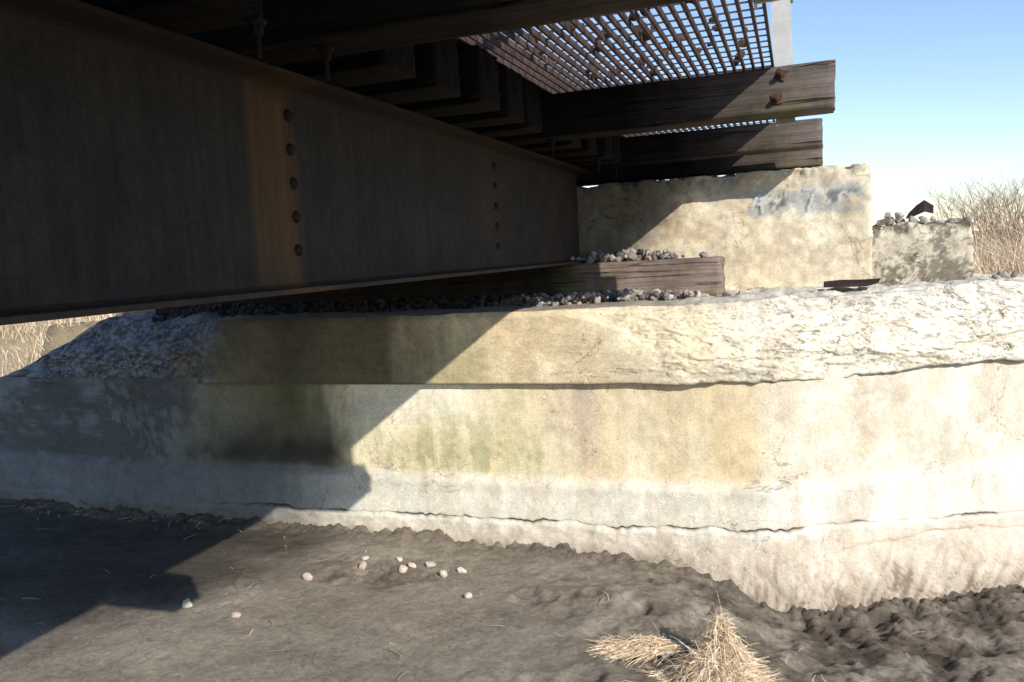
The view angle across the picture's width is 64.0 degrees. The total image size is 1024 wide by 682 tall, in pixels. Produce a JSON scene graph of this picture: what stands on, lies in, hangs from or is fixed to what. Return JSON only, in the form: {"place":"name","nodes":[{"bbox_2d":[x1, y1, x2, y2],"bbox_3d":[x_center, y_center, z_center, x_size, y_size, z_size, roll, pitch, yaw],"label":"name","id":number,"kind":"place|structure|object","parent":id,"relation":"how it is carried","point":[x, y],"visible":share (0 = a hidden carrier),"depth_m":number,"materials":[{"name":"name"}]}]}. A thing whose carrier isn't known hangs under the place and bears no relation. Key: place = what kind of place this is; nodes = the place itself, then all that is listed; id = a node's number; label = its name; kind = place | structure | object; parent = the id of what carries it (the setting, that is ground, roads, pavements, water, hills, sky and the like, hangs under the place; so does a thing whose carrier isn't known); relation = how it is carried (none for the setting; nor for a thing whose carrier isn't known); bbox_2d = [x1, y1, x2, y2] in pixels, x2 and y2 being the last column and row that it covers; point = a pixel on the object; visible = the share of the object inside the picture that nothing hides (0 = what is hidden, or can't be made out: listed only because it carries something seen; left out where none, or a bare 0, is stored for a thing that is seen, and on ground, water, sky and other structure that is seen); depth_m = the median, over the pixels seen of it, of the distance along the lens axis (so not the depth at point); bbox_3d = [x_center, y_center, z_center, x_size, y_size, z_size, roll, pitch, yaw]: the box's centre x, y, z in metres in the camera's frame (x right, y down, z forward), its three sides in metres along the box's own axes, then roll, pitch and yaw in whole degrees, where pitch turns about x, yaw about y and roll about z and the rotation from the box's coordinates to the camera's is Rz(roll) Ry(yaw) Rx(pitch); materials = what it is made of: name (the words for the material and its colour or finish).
{"place":"outdoors","nodes":[
{"label":"outdoors","id":0,"kind":"place"},
{"bbox_2d":[0,229,1023,681],"bbox_3d":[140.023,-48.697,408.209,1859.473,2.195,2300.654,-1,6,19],"label":"ground","id":1,"kind":"structure","parent":0,"point":[96,591],"depth_m":5.15,"materials":[{"name":"brown soil"}]},
{"bbox_2d":[182,598,191,607],"bbox_3d":[-2.061,1.677,5.203,0.062,0.063,0.086,-8,8,-42],"label":"loose stone","id":2,"kind":"object","parent":1,"relation":"on","point":[187,603],"visible":0.98,"depth_m":5.19,"materials":[{"name":"white stone"}]},
{"bbox_2d":[231,612,240,617],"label":"loose stone","id":3,"kind":"object","parent":1,"relation":"on","point":[235,614],"visible":1,"depth_m":5.02,"materials":[{"name":"white stone"}]},
{"bbox_2d":[303,573,312,580],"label":"loose stone","id":4,"kind":"object","parent":1,"relation":"on","point":[307,576],"visible":1,"depth_m":5.59,"materials":[{"name":"beige stone"}]},
{"bbox_2d":[358,561,366,569],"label":"loose stone","id":5,"kind":"object","parent":1,"relation":"on","point":[362,565],"visible":0.92,"depth_m":5.74,"materials":[{"name":"beige stone"}]},
{"bbox_2d":[399,565,407,572],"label":"loose stone","id":6,"kind":"object","parent":1,"relation":"on","point":[403,568],"visible":1,"depth_m":5.69,"materials":[{"name":"white stone"}]},
{"bbox_2d":[408,562,415,567],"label":"loose stone","id":7,"kind":"object","parent":1,"relation":"on","point":[411,565],"visible":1,"depth_m":5.76,"materials":[{"name":"beige stone"}]},
{"bbox_2d":[425,561,435,567],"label":"loose stone","id":8,"kind":"object","parent":1,"relation":"on","point":[430,564],"visible":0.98,"depth_m":5.75,"materials":[{"name":"beige stone"}]},
{"bbox_2d":[439,570,446,576],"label":"loose stone","id":9,"kind":"object","parent":1,"relation":"on","point":[442,573],"visible":1,"depth_m":5.58,"materials":[{"name":"white stone"}]},
{"bbox_2d":[457,567,466,572],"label":"loose stone","id":10,"kind":"object","parent":1,"relation":"on","point":[461,570],"visible":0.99,"depth_m":5.63,"materials":[{"name":"white stone"}]},
{"bbox_2d":[465,592,471,598],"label":"loose stone","id":11,"kind":"object","parent":1,"relation":"on","point":[468,595],"visible":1,"depth_m":5.21,"materials":[{"name":"white stone"}]},
{"bbox_2d":[4,505,941,681],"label":"straw litter","id":12,"kind":"object","parent":1,"relation":"on","point":[435,565],"visible":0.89,"depth_m":4.97,"materials":[{"name":"beige plant"}]},
{"bbox_2d":[0,163,1023,611],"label":"bridge abutment","id":13,"kind":"object","parent":1,"relation":"on","point":[782,441],"visible":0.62,"depth_m":6.07,"materials":[{"name":"concrete"}]},
{"bbox_2d":[155,256,725,314],"bbox_3d":[-0.933,-0.478,7.515,5.600,0.315,0.338,-1,6,19],"label":"bearing timber","id":14,"kind":"object","parent":13,"relation":"on","point":[704,275],"visible":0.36,"depth_m":6.89,"materials":[{"name":"brown wood"}]},
{"bbox_2d":[0,0,589,325],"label":"steel girder","id":15,"kind":"object","parent":14,"relation":"on","point":[145,166],"visible":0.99,"depth_m":2.76,"materials":[{"name":"metal"}]},
{"bbox_2d":[79,0,266,57],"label":"bridge tie","id":16,"kind":"object","parent":15,"relation":"on","point":[182,17],"visible":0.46,"depth_m":2.27,"materials":[{"name":"wood"}]},
{"bbox_2d":[275,45,415,87],"bbox_3d":[-2.300,-1.107,3.726,3.986,0.265,0.278,-1,6,19],"label":"bridge tie","id":17,"kind":"object","parent":15,"relation":"on","point":[382,65],"visible":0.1,"depth_m":3.06,"materials":[{"name":"brown wood"}]},
{"bbox_2d":[341,38,460,104],"bbox_3d":[-2.153,-1.158,4.137,3.986,0.265,0.278,-1,6,19],"label":"bridge tie","id":18,"kind":"object","parent":15,"relation":"on","point":[436,69],"visible":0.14,"depth_m":3.46,"materials":[{"name":"brown wood"}]},
{"bbox_2d":[184,0,692,80],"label":"long bridge tie","id":19,"kind":"object","parent":15,"relation":"on","point":[295,31],"visible":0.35,"depth_m":2.54,"materials":[{"name":"wood"}]},
{"bbox_2d":[457,34,623,137],"bbox_3d":[-0.928,-1.216,2.041,0.198,0.158,11.616,-1,6,19],"label":"guard timber","id":20,"kind":"object","parent":19,"relation":"on","point":[462,44],"visible":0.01,"depth_m":4.61,"materials":[{"name":"brown wood"}]},
{"bbox_2d":[457,0,773,93],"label":"steel grating","id":21,"kind":"object","parent":19,"relation":"on","point":[531,68],"visible":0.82,"depth_m":4.02,"materials":[{"name":"brown metal"}]},
{"bbox_2d":[567,21,575,30],"bbox_3d":[0.266,-1.414,3.654,0.051,0.064,0.049,-4,6,-11],"label":"loose stone","id":22,"kind":"object","parent":21,"relation":"on","point":[572,28],"visible":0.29,"depth_m":3.64,"materials":[{"name":"stone"}]},
{"bbox_2d":[602,28,609,38],"bbox_3d":[0.440,-1.446,3.834,0.050,0.054,0.064,-1,6,19],"label":"loose stone","id":23,"kind":"object","parent":21,"relation":"on","point":[606,36],"visible":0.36,"depth_m":3.82,"materials":[{"name":"grey stone"}]},
{"bbox_2d":[628,14,635,20],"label":"loose stone","id":24,"kind":"object","parent":21,"relation":"on","point":[630,17],"visible":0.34,"depth_m":3.57,"materials":[{"name":"grey stone"}]},
{"bbox_2d":[636,22,646,35],"bbox_3d":[0.601,-1.448,3.810,0.061,0.060,0.055,-1,6,19],"label":"loose stone","id":25,"kind":"object","parent":21,"relation":"on","point":[640,31],"visible":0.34,"depth_m":3.79,"materials":[{"name":"grey stone"}]},
{"bbox_2d":[642,29,652,40],"bbox_3d":[0.639,-1.460,3.900,0.061,0.055,0.063,-5,6,-19],"label":"loose stone","id":26,"kind":"object","parent":21,"relation":"on","point":[645,37],"visible":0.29,"depth_m":3.89,"materials":[{"name":"stone"}]},
{"bbox_2d":[735,50,744,59],"bbox_3d":[1.237,-1.551,4.443,0.057,0.042,0.057,-1,6,19],"label":"loose stone","id":27,"kind":"object","parent":21,"relation":"on","point":[742,52],"visible":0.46,"depth_m":4.43,"materials":[{"name":"stone"}]},
{"bbox_2d":[738,39,745,47],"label":"loose stone","id":28,"kind":"object","parent":21,"relation":"on","point":[741,41],"visible":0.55,"depth_m":4.17,"materials":[{"name":"stone"}]},
{"bbox_2d":[753,0,792,8],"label":"railing post","id":29,"kind":"object","parent":19,"relation":"attached to","point":[756,2],"visible":1,"depth_m":2.36,"materials":[{"name":"paint"}]},
{"bbox_2d":[394,45,499,117],"bbox_3d":[-1.982,-1.210,4.540,3.986,0.265,0.278,-1,6,19],"label":"bridge tie","id":30,"kind":"object","parent":15,"relation":"on","point":[478,74],"visible":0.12,"depth_m":3.84,"materials":[{"name":"brown wood"}]},
{"bbox_2d":[466,81,541,137],"bbox_3d":[-1.740,-1.311,5.382,3.986,0.265,0.278,-1,7,20],"label":"bridge tie","id":31,"kind":"object","parent":15,"relation":"on","point":[531,103],"visible":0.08,"depth_m":4.69,"materials":[{"name":"brown wood"}]},
{"bbox_2d":[517,139,580,151],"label":"bridge tie","id":32,"kind":"object","parent":15,"relation":"on","point":[559,145],"visible":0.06,"depth_m":5.51,"materials":[{"name":"brown wood"}]},
{"bbox_2d":[535,138,596,157],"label":"bridge tie","id":33,"kind":"object","parent":15,"relation":"on","point":[588,146],"visible":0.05,"depth_m":5.92,"materials":[{"name":"brown wood"}]},
{"bbox_2d":[553,136,612,171],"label":"bridge tie","id":34,"kind":"object","parent":15,"relation":"on","point":[604,149],"visible":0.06,"depth_m":6.29,"materials":[{"name":"wood"}]},
{"bbox_2d":[491,59,835,156],"bbox_3d":[-0.818,-1.323,5.502,5.574,0.366,0.306,-1,6,19],"label":"long bridge tie","id":35,"kind":"object","parent":15,"relation":"on","point":[791,91],"visible":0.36,"depth_m":4.76,"materials":[{"name":"wood"}]},
{"bbox_2d":[607,67,775,136],"bbox_3d":[1.299,-1.702,6.097,1.308,0.030,2.520,-1,6,19],"label":"steel grating","id":36,"kind":"object","parent":35,"relation":"on","point":[685,129],"visible":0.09,"depth_m":6.92,"materials":[{"name":"grey metal"}]},
{"bbox_2d":[771,0,794,125],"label":"railing post","id":37,"kind":"object","parent":35,"relation":"attached to","point":[781,32],"visible":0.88,"depth_m":4.78,"materials":[{"name":"metal"}]},
{"bbox_2d":[580,118,822,177],"bbox_3d":[-0.187,-1.528,7.340,5.562,0.324,0.259,-1,6,19],"label":"long bridge tie","id":38,"kind":"object","parent":15,"relation":"on","point":[771,137],"visible":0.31,"depth_m":6.57,"materials":[{"name":"wood"}]},
{"bbox_2d":[151,247,742,322],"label":"ballast gravel","id":39,"kind":"structure","parent":13,"relation":"on","point":[539,299],"depth_m":6.97,"materials":[{"name":"grey gravel"}]},
{"bbox_2d":[576,138,822,186],"bbox_3d":[0.006,-1.567,7.864,5.579,0.266,0.257,-1,6,19],"label":"long bridge tie","id":40,"kind":"object","parent":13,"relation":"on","point":[741,164],"visible":0.12,"depth_m":7.16,"materials":[{"name":"brown wood"}]},
{"bbox_2d":[824,278,880,286],"bbox_3d":[2.542,-0.440,6.124,0.440,0.020,0.250,-2,15,11],"label":"scrap metal","id":41,"kind":"object","parent":13,"relation":"on","point":[851,283],"visible":1,"depth_m":6.12,"materials":[{"name":"metal"}]},
{"bbox_2d":[876,219,885,225],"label":"loose stone","id":42,"kind":"object","parent":13,"relation":"on","point":[881,222],"visible":0.95,"depth_m":6.73,"materials":[{"name":"grey stone"}]},
{"bbox_2d":[884,212,891,219],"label":"loose stone","id":43,"kind":"object","parent":13,"relation":"on","point":[887,215],"visible":1,"depth_m":6.65,"materials":[{"name":"grey stone"}]},
{"bbox_2d":[885,217,894,225],"bbox_3d":[3.102,-0.979,6.734,0.076,0.087,0.095,-1,6,19],"label":"loose stone","id":44,"kind":"object","parent":13,"relation":"on","point":[891,221],"visible":0.77,"depth_m":6.70,"materials":[{"name":"grey stone"}]},
{"bbox_2d":[891,278,898,284],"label":"loose stone","id":45,"kind":"object","parent":13,"relation":"on","point":[894,281],"visible":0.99,"depth_m":6.53,"materials":[{"name":"grey stone"}]},
{"bbox_2d":[894,212,904,219],"bbox_3d":[3.151,-1.016,6.663,0.076,0.071,0.054,1,7,36],"label":"loose stone","id":46,"kind":"object","parent":13,"relation":"on","point":[899,215],"visible":1,"depth_m":6.65,"materials":[{"name":"grey stone"}]},
{"bbox_2d":[895,218,905,222],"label":"loose stone","id":47,"kind":"object","parent":13,"relation":"on","point":[900,220],"visible":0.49,"depth_m":6.71,"materials":[{"name":"grey stone"}]},
{"bbox_2d":[908,216,917,221],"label":"loose stone","id":48,"kind":"object","parent":13,"relation":"on","point":[912,219],"visible":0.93,"depth_m":6.60,"materials":[{"name":"grey stone"}]},
{"bbox_2d":[906,200,933,218],"bbox_3d":[3.306,-1.069,6.644,0.240,0.150,0.130,-2,6,14],"label":"scrap metal","id":49,"kind":"object","parent":13,"relation":"on","point":[922,207],"visible":1,"depth_m":6.64,"materials":[{"name":"metal"}]},
{"bbox_2d":[918,216,927,222],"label":"loose stone","id":50,"kind":"object","parent":13,"relation":"on","point":[922,219],"visible":1,"depth_m":6.59,"materials":[{"name":"grey stone"}]},
{"bbox_2d":[991,274,1000,278],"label":"loose stone","id":51,"kind":"object","parent":13,"relation":"on","point":[994,276],"visible":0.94,"depth_m":6.34,"materials":[{"name":"grey stone"}]},
{"bbox_2d":[1002,271,1010,278],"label":"loose stone","id":52,"kind":"object","parent":13,"relation":"on","point":[1005,274],"visible":0.85,"depth_m":6.36,"materials":[{"name":"grey stone"}]},
{"bbox_2d":[1010,271,1017,277],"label":"loose stone","id":53,"kind":"object","parent":13,"relation":"on","point":[1014,274],"visible":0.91,"depth_m":6.43,"materials":[{"name":"grey stone"}]},
{"bbox_2d":[0,194,1023,376],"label":"dry field grass","id":54,"kind":"structure","parent":1,"relation":"on","point":[1010,262],"depth_m":9.17,"materials":[{"name":"plant"}]},
{"bbox_2d":[586,616,698,668],"bbox_3d":[0.678,1.577,4.412,0.627,0.182,0.474,-1,6,19],"label":"dry grass clump","id":55,"kind":"object","parent":1,"relation":"on","point":[649,645],"visible":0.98,"depth_m":4.41,"materials":[{"name":"plant"}]},
{"bbox_2d":[631,633,789,681],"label":"dry grass clump","id":56,"kind":"object","parent":1,"relation":"on","point":[697,668],"visible":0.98,"depth_m":4.05,"materials":[{"name":"plant"}]},
{"bbox_2d":[683,590,777,681],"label":"dry grass clump","id":57,"kind":"object","parent":1,"relation":"on","point":[716,631],"visible":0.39,"depth_m":4.20,"materials":[{"name":"plant"}]},
{"bbox_2d":[893,168,1023,244],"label":"bare shrub","id":58,"kind":"object","parent":1,"relation":"on","point":[939,203],"visible":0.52,"depth_m":15.56,"materials":[{"name":"plant"}]},
{"bbox_2d":[905,200,1023,263],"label":"bare shrub","id":59,"kind":"object","parent":1,"relation":"on","point":[1001,241],"visible":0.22,"depth_m":11.15,"materials":[{"name":"plant"}]},
{"bbox_2d":[915,167,1023,261],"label":"bare shrub","id":60,"kind":"object","parent":1,"relation":"on","point":[990,214],"visible":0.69,"depth_m":12.54,"materials":[{"name":"plant"}]},
{"bbox_2d":[937,154,1023,243],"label":"bare shrub","id":61,"kind":"object","parent":1,"relation":"on","point":[988,204],"visible":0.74,"depth_m":13.00,"materials":[{"name":"plant"}]},
{"bbox_2d":[942,170,1023,249],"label":"bare shrub","id":62,"kind":"object","parent":1,"relation":"on","point":[1001,203],"visible":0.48,"depth_m":16.54,"materials":[{"name":"plant"}]},
{"bbox_2d":[502,0,1023,230],"label":"sky","id":63,"kind":"structure","parent":0,"point":[930,90],"materials":[{"name":"blue"}]},
{"bbox_3d":[-4.226,-0.351,2.624,0.282,0.808,12.240,-1,6,19],"label":"steel girder","id":64,"kind":"object","parent":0,"visible":0},
{"bbox_2d":[433,65,524,128],"bbox_3d":[-1.857,-1.260,4.960,3.986,0.265,0.278,-1,7,19],"label":"bridge tie","id":65,"kind":"object","parent":64,"relation":"on","point":[511,110],"visible":0.07,"depth_m":4.28,"materials":[{"name":"brown wood"}]},
{"bbox_2d":[568,135,620,166],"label":"bridge tie","id":66,"kind":"object","parent":64,"relation":"on","point":[616,150],"visible":0.06,"depth_m":6.64,"materials":[{"name":"brown wood"}]}
]}

